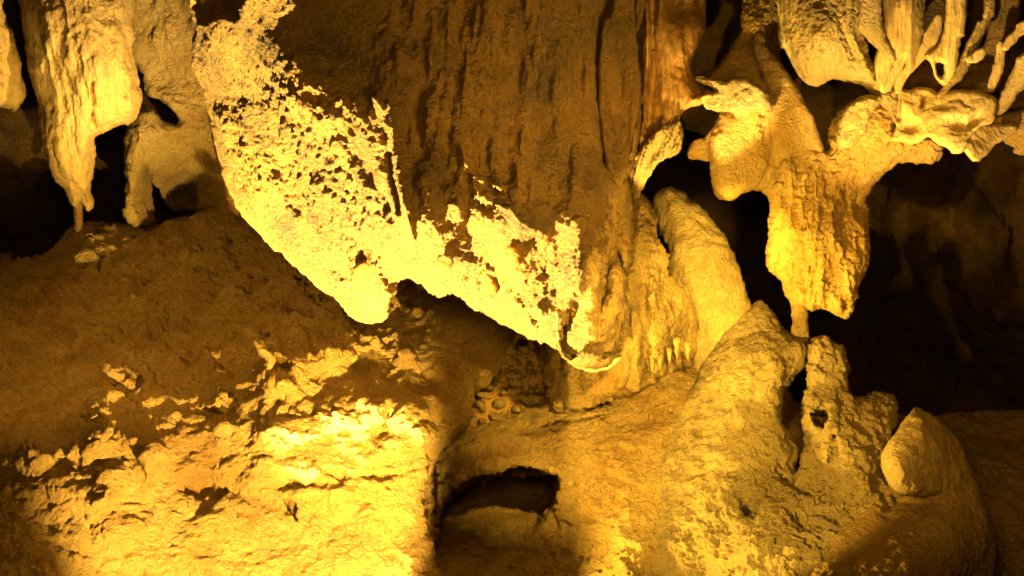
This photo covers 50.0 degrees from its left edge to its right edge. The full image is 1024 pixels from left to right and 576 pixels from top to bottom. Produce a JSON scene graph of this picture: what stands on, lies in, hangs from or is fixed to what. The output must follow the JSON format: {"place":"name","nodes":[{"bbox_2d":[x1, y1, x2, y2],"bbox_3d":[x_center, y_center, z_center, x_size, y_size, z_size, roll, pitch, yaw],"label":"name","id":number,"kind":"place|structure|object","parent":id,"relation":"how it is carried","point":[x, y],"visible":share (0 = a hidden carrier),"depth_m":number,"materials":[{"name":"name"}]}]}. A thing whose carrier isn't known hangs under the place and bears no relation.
{"place":"outdoors","nodes":[
{"label":"outdoors","id":0,"kind":"place"},
{"bbox_2d":[0,206,516,575],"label":"rock bank","id":1,"kind":"object","parent":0,"point":[337,429],"visible":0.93,"depth_m":8.46,"materials":[{"name":"stone"}]},
{"bbox_2d":[13,439,49,471],"bbox_3d":[-3.513,1.277,8.034,0.279,0.356,0.621,-5,11,-27],"label":"bank nodule","id":2,"kind":"object","parent":1,"relation":"on","point":[19,459],"visible":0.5,"depth_m":7.83,"materials":[{"name":"stone"}]},
{"bbox_2d":[79,399,99,421],"bbox_3d":[-3.214,0.940,8.377,0.161,0.238,0.516,-5,11,-25],"label":"bank nodule","id":3,"kind":"object","parent":1,"relation":"on","point":[91,404],"visible":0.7,"depth_m":8.20,"materials":[{"name":"stone"}]},
{"bbox_2d":[65,421,114,460],"bbox_3d":[-3.130,1.172,8.125,0.367,0.414,0.614,-5,11,-26],"label":"bank nodule","id":4,"kind":"object","parent":1,"relation":"on","point":[103,431],"visible":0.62,"depth_m":7.91,"materials":[{"name":"stone"}]},
{"bbox_2d":[97,360,135,392],"bbox_3d":[-3.212,0.754,8.971,0.287,0.374,0.618,-5,11,-28],"label":"bank nodule","id":5,"kind":"object","parent":1,"relation":"on","point":[113,375],"visible":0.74,"depth_m":8.74,"materials":[{"name":"stone"}]},
{"bbox_2d":[145,474,156,483],"bbox_3d":[-2.674,1.315,8.072,0.150,0.369,0.527,-4,11,-22],"label":"bank nodule","id":6,"kind":"object","parent":1,"relation":"on","point":[149,477],"visible":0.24,"depth_m":7.84,"materials":[{"name":"stone"}]},
{"bbox_2d":[122,0,229,227],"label":"flowstone wall","id":7,"kind":"structure","parent":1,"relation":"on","point":[177,164],"depth_m":12.18,"materials":[{"name":"stone"}]},
{"bbox_2d":[200,384,227,411],"bbox_3d":[-2.355,0.888,8.674,0.243,0.273,0.545,-5,11,-25],"label":"bank nodule","id":8,"kind":"object","parent":1,"relation":"on","point":[216,400],"visible":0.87,"depth_m":8.51,"materials":[{"name":"stone"}]},
{"bbox_2d":[251,336,276,377],"bbox_3d":[-1.958,0.561,8.705,0.214,0.376,0.499,-2,10,-10],"label":"bank nodule","id":9,"kind":"object","parent":1,"relation":"on","point":[266,354],"visible":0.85,"depth_m":8.52,"materials":[{"name":"stone"}]},
{"bbox_2d":[330,552,360,575],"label":"boulder","id":10,"kind":"object","parent":1,"relation":"on","point":[348,564],"visible":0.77,"depth_m":7.82,"materials":[{"name":"stone"}]},
{"bbox_2d":[371,559,385,575],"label":"boulder","id":11,"kind":"object","parent":1,"relation":"on","point":[377,570],"visible":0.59,"depth_m":7.87,"materials":[{"name":"stone"}]},
{"bbox_2d":[0,0,1023,415],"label":"cave wall","id":12,"kind":"structure","parent":0,"point":[932,324],"depth_m":14.28,"materials":[{"name":"brown stone"}]},
{"bbox_2d":[434,366,1023,575],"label":"cave floor","id":13,"kind":"structure","parent":0,"point":[529,489],"depth_m":8.92,"materials":[{"name":"stone"}]},
{"bbox_2d":[478,418,486,424],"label":"stone","id":14,"kind":"object","parent":13,"relation":"on","point":[481,421],"visible":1,"depth_m":9.38,"materials":[{"name":"stone"}]},
{"bbox_2d":[489,412,497,420],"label":"stone","id":15,"kind":"object","parent":13,"relation":"on","point":[493,415],"visible":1,"depth_m":9.39,"materials":[{"name":"stone"}]},
{"bbox_2d":[495,414,506,422],"bbox_3d":[-0.098,1.132,9.410,0.120,0.091,0.086,0,10,0],"label":"stone","id":16,"kind":"object","parent":13,"relation":"on","point":[500,418],"visible":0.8,"depth_m":9.38,"materials":[{"name":"stone"}]},
{"bbox_2d":[467,333,546,428],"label":"rubble slope","id":17,"kind":"structure","parent":13,"relation":"on","point":[499,383],"depth_m":9.63,"materials":[{"name":"stone"}]},
{"bbox_2d":[476,391,483,397],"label":"stone","id":18,"kind":"object","parent":17,"relation":"on","point":[480,394],"visible":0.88,"depth_m":9.47,"materials":[{"name":"stone"}]},
{"bbox_2d":[476,400,485,407],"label":"stone","id":19,"kind":"object","parent":17,"relation":"on","point":[480,403],"visible":1,"depth_m":9.44,"materials":[{"name":"stone"}]},
{"bbox_2d":[479,407,486,411],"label":"stone","id":20,"kind":"object","parent":17,"relation":"on","point":[483,409],"visible":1,"depth_m":9.42,"materials":[{"name":"stone"}]},
{"bbox_2d":[486,383,494,390],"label":"stone","id":21,"kind":"object","parent":17,"relation":"on","point":[491,387],"visible":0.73,"depth_m":9.50,"materials":[{"name":"stone"}]},
{"bbox_2d":[493,398,506,408],"bbox_3d":[-0.105,1.002,9.466,0.118,0.091,0.087,0,10,0],"label":"stone","id":22,"kind":"object","parent":17,"relation":"on","point":[499,403],"visible":1,"depth_m":9.44,"materials":[{"name":"stone"}]},
{"bbox_2d":[500,390,507,395],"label":"stone","id":23,"kind":"object","parent":17,"relation":"on","point":[504,392],"visible":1,"depth_m":9.48,"materials":[{"name":"stone"}]},
{"bbox_2d":[501,362,509,368],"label":"stone","id":24,"kind":"object","parent":17,"relation":"on","point":[506,365],"visible":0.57,"depth_m":9.56,"materials":[{"name":"stone"}]},
{"bbox_2d":[507,355,513,364],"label":"stone","id":25,"kind":"object","parent":17,"relation":"on","point":[510,360],"visible":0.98,"depth_m":9.56,"materials":[{"name":"stone"}]},
{"bbox_2d":[507,346,514,354],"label":"stone","id":26,"kind":"object","parent":17,"relation":"on","point":[510,351],"visible":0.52,"depth_m":9.58,"materials":[{"name":"stone"}]},
{"bbox_2d":[505,372,518,378],"bbox_3d":[0.002,0.772,9.552,0.128,0.076,0.080,0,10,0],"label":"stone","id":27,"kind":"object","parent":17,"relation":"on","point":[509,375],"visible":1,"depth_m":9.53,"materials":[{"name":"stone"}]},
{"bbox_2d":[507,387,520,395],"bbox_3d":[0.019,0.904,9.504,0.122,0.083,0.085,0,10,0],"label":"stone","id":28,"kind":"object","parent":17,"relation":"on","point":[513,391],"visible":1,"depth_m":9.49,"materials":[{"name":"stone"}]},
{"bbox_2d":[508,378,521,386],"bbox_3d":[0.025,0.827,9.532,0.128,0.092,0.086,0,10,0],"label":"stone","id":29,"kind":"object","parent":17,"relation":"on","point":[514,382],"visible":1,"depth_m":9.51,"materials":[{"name":"stone"}]},
{"bbox_2d":[516,350,523,357],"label":"stone","id":30,"kind":"object","parent":17,"relation":"on","point":[519,354],"visible":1,"depth_m":9.57,"materials":[{"name":"stone"}]},
{"bbox_2d":[517,344,529,353],"bbox_3d":[0.099,0.542,9.608,0.113,0.090,0.088,0,10,0],"label":"stone","id":31,"kind":"object","parent":17,"relation":"on","point":[524,348],"visible":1,"depth_m":9.58,"materials":[{"name":"stone"}]},
{"bbox_2d":[527,364,533,369],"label":"stone","id":32,"kind":"object","parent":17,"relation":"on","point":[530,367],"visible":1,"depth_m":9.54,"materials":[{"name":"stone"}]},
{"bbox_2d":[512,405,520,412],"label":"stone","id":33,"kind":"object","parent":13,"relation":"on","point":[516,409],"visible":1,"depth_m":9.42,"materials":[{"name":"stone"}]},
{"bbox_2d":[518,404,524,410],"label":"stone","id":34,"kind":"object","parent":13,"relation":"on","point":[521,407],"visible":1,"depth_m":9.42,"materials":[{"name":"stone"}]},
{"bbox_2d":[519,393,528,404],"bbox_3d":[0.114,0.962,9.476,0.098,0.105,0.080,0,10,0],"label":"stone","id":35,"kind":"object","parent":13,"relation":"on","point":[524,398],"visible":1,"depth_m":9.46,"materials":[{"name":"stone"}]},
{"bbox_2d":[528,394,539,404],"bbox_3d":[0.192,0.965,9.466,0.129,0.099,0.091,0,10,0],"label":"stone","id":36,"kind":"object","parent":13,"relation":"on","point":[533,399],"visible":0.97,"depth_m":9.44,"materials":[{"name":"stone"}]},
{"bbox_2d":[580,413,588,418],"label":"stone","id":37,"kind":"object","parent":13,"relation":"on","point":[584,415],"visible":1,"depth_m":8.75,"materials":[{"name":"stone"}]},
{"bbox_2d":[534,191,697,413],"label":"fluted column","id":38,"kind":"structure","parent":13,"relation":"on","point":[660,342],"depth_m":8.79,"materials":[{"name":"stone"}]},
{"bbox_2d":[652,186,751,371],"bbox_3d":[1.609,0.026,9.832,0.619,1.790,1.427,-6,11,-29],"label":"leaning stalagmite","id":39,"kind":"object","parent":13,"relation":"on","point":[703,268],"visible":0.72,"depth_m":9.44,"materials":[{"name":"stone"}]},
{"bbox_2d":[654,300,854,575],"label":"stalagmite mound","id":40,"kind":"object","parent":13,"relation":"on","point":[733,501],"visible":0.91,"depth_m":8.14,"materials":[{"name":"beige stone"}]},
{"bbox_2d":[790,304,810,344],"bbox_3d":[2.345,0.297,8.926,0.174,0.498,0.564,3,10,15],"label":"pillar stub","id":41,"kind":"object","parent":40,"relation":"on","point":[800,324],"visible":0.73,"depth_m":8.86,"materials":[{"name":"stone"}]},
{"bbox_2d":[807,418,999,575],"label":"broad stalagmite","id":42,"kind":"object","parent":13,"relation":"on","point":[949,532],"visible":0.6,"depth_m":7.49,"materials":[{"name":"stone"}]},
{"bbox_2d":[794,335,898,518],"bbox_3d":[2.514,1.245,8.269,0.824,1.672,2.135,5,11,25],"label":"upright stalagmite","id":43,"kind":"object","parent":42,"relation":"on","point":[847,436],"visible":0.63,"depth_m":8.11,"materials":[{"name":"beige stone"}]},
{"bbox_2d":[881,407,954,497],"bbox_3d":[2.942,1.235,7.868,0.403,0.651,1.193,8,13,39],"label":"stalagmite cone","id":44,"kind":"object","parent":42,"relation":"on","point":[915,458],"visible":0.94,"depth_m":7.60,"materials":[{"name":"stone"}]},
{"bbox_2d":[903,0,1023,112],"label":"recessed rock","id":45,"kind":"object","parent":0,"point":[921,74],"visible":0.14,"depth_m":8.78,"materials":[{"name":"brown stone"}]},
{"bbox_2d":[951,0,1022,93],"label":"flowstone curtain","id":46,"kind":"object","parent":45,"relation":"attached to","point":[1004,20],"visible":0.67,"depth_m":8.40,"materials":[{"name":"brown stone"}]},
{"bbox_2d":[993,109,1023,155],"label":"flange end","id":47,"kind":"object","parent":45,"relation":"attached to","point":[1015,140],"visible":0.65,"depth_m":8.37,"materials":[{"name":"stone"}]},
{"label":"cave chamber","id":48,"kind":"structure","parent":0,"visible":0},
{"bbox_2d":[0,0,26,111],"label":"drapery stalactite","id":49,"kind":"object","parent":48,"relation":"hanging from","point":[12,91],"visible":1,"depth_m":11.40},
{"bbox_2d":[18,0,142,211],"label":"drapery stalactite","id":50,"kind":"object","parent":48,"relation":"hanging from","point":[83,72],"visible":1,"depth_m":10.93},
{"bbox_2d":[73,201,82,232],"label":"thin column","id":51,"kind":"structure","parent":50,"relation":"attached to","point":[78,216],"depth_m":11.63,"materials":[{"name":"beige stone"}]},
{"bbox_2d":[220,164,240,215],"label":"thin column","id":52,"kind":"structure","parent":48,"relation":"attached to","point":[233,209],"depth_m":11.22,"materials":[{"name":"beige stone"}]},
{"bbox_2d":[189,0,647,372],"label":"hanging rock","id":53,"kind":"object","parent":48,"relation":"hanging from","point":[477,155],"visible":1,"depth_m":6.92,"materials":[{"name":"stone"}]},
{"bbox_2d":[687,0,942,318],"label":"hanging formation","id":54,"kind":"object","parent":48,"relation":"hanging from","point":[762,136],"visible":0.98,"depth_m":8.36,"materials":[{"name":"stone"}]},
{"bbox_2d":[628,0,712,200],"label":"drapery column","id":55,"kind":"structure","parent":54,"relation":"attached to","point":[669,34],"depth_m":8.31,"materials":[{"name":"stone"}]},
{"bbox_2d":[777,0,898,124],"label":"flowstone curtain","id":56,"kind":"object","parent":54,"relation":"attached to","point":[821,42],"visible":0.95,"depth_m":8.06,"materials":[{"name":"beige stone"}]},
{"bbox_2d":[857,0,895,62],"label":"flowstone curtain","id":57,"kind":"object","parent":54,"relation":"hanging from","point":[870,27],"visible":0.98,"depth_m":8.00,"materials":[{"name":"beige stone"}]},
{"bbox_2d":[874,49,892,89],"bbox_3d":[2.781,-1.640,8.223,0.140,0.320,0.354,4,11,20],"label":"flowstone curtain","id":58,"kind":"object","parent":54,"relation":"attached to","point":[883,65],"visible":0.77,"depth_m":8.09,"materials":[{"name":"beige stone"}]},
{"bbox_2d":[879,60,904,92],"bbox_3d":[2.836,-1.593,8.171,0.259,0.291,0.105,-3,11,-18],"label":"flowstone curtain","id":59,"kind":"object","parent":54,"relation":"hanging from","point":[894,73],"visible":0.74,"depth_m":8.12,"materials":[{"name":"beige stone"}]},
{"bbox_2d":[893,13,941,93],"bbox_3d":[3.065,-1.769,8.283,0.527,0.598,0.282,-3,10,-15],"label":"flowstone curtain","id":60,"kind":"object","parent":54,"relation":"hanging from","point":[931,36],"visible":0.84,"depth_m":8.15,"materials":[{"name":"beige stone"}]},
{"bbox_2d":[892,87,997,153],"bbox_3d":[3.172,-1.258,8.167,0.783,0.498,0.655,5,11,26],"label":"scalloped flange","id":61,"kind":"object","parent":54,"relation":"attached to","point":[952,121],"visible":0.98,"depth_m":8.02,"materials":[{"name":"beige stone"}]},
{"bbox_2d":[964,122,1017,161],"bbox_3d":[3.553,-1.097,8.219,0.811,0.282,0.277,-8,13,-39],"label":"flange leaf","id":62,"kind":"object","parent":61,"relation":"hanging from","point":[984,140],"visible":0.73,"depth_m":8.06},
{"bbox_2d":[997,53,1023,114],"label":"flowstone curtain","id":63,"kind":"object","parent":61,"relation":"attached to","point":[1013,87],"visible":0.9,"depth_m":8.03,"materials":[{"name":"beige stone"}]},
{"bbox_2d":[1002,20,1023,50],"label":"flowstone curtain","id":64,"kind":"object","parent":63,"relation":"attached to","point":[1012,38],"visible":1,"depth_m":8.00,"materials":[{"name":"beige stone"}]},
{"bbox_2d":[986,40,1004,92],"bbox_3d":[3.599,-1.647,8.155,0.108,0.389,0.232,6,11,29],"label":"flowstone curtain","id":65,"kind":"object","parent":64,"relation":"hanging from","point":[998,64],"visible":0.98,"depth_m":8.10,"materials":[{"name":"beige stone"}]},
{"bbox_2d":[965,47,984,62],"bbox_3d":[3.394,-1.706,8.040,0.164,0.118,0.097,0,10,0],"label":"flowstone curtain","id":66,"kind":"object","parent":54,"relation":"attached to","point":[976,55],"visible":1,"depth_m":8.00,"materials":[{"name":"beige stone"}]},
{"bbox_2d":[882,0,925,73],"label":"flowstone curtain","id":67,"kind":"object","parent":48,"relation":"hanging from","point":[903,21],"visible":0.91,"depth_m":8.04,"materials":[{"name":"beige stone"}]},
{"bbox_2d":[924,0,967,85],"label":"flowstone curtain","id":68,"kind":"object","parent":48,"relation":"hanging from","point":[945,52],"visible":0.99,"depth_m":8.09,"materials":[{"name":"beige stone"}]},
{"bbox_2d":[937,0,995,97],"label":"flowstone curtain","id":69,"kind":"object","parent":48,"relation":"hanging from","point":[973,42],"visible":0.93,"depth_m":8.10,"materials":[{"name":"stone"}]}
]}

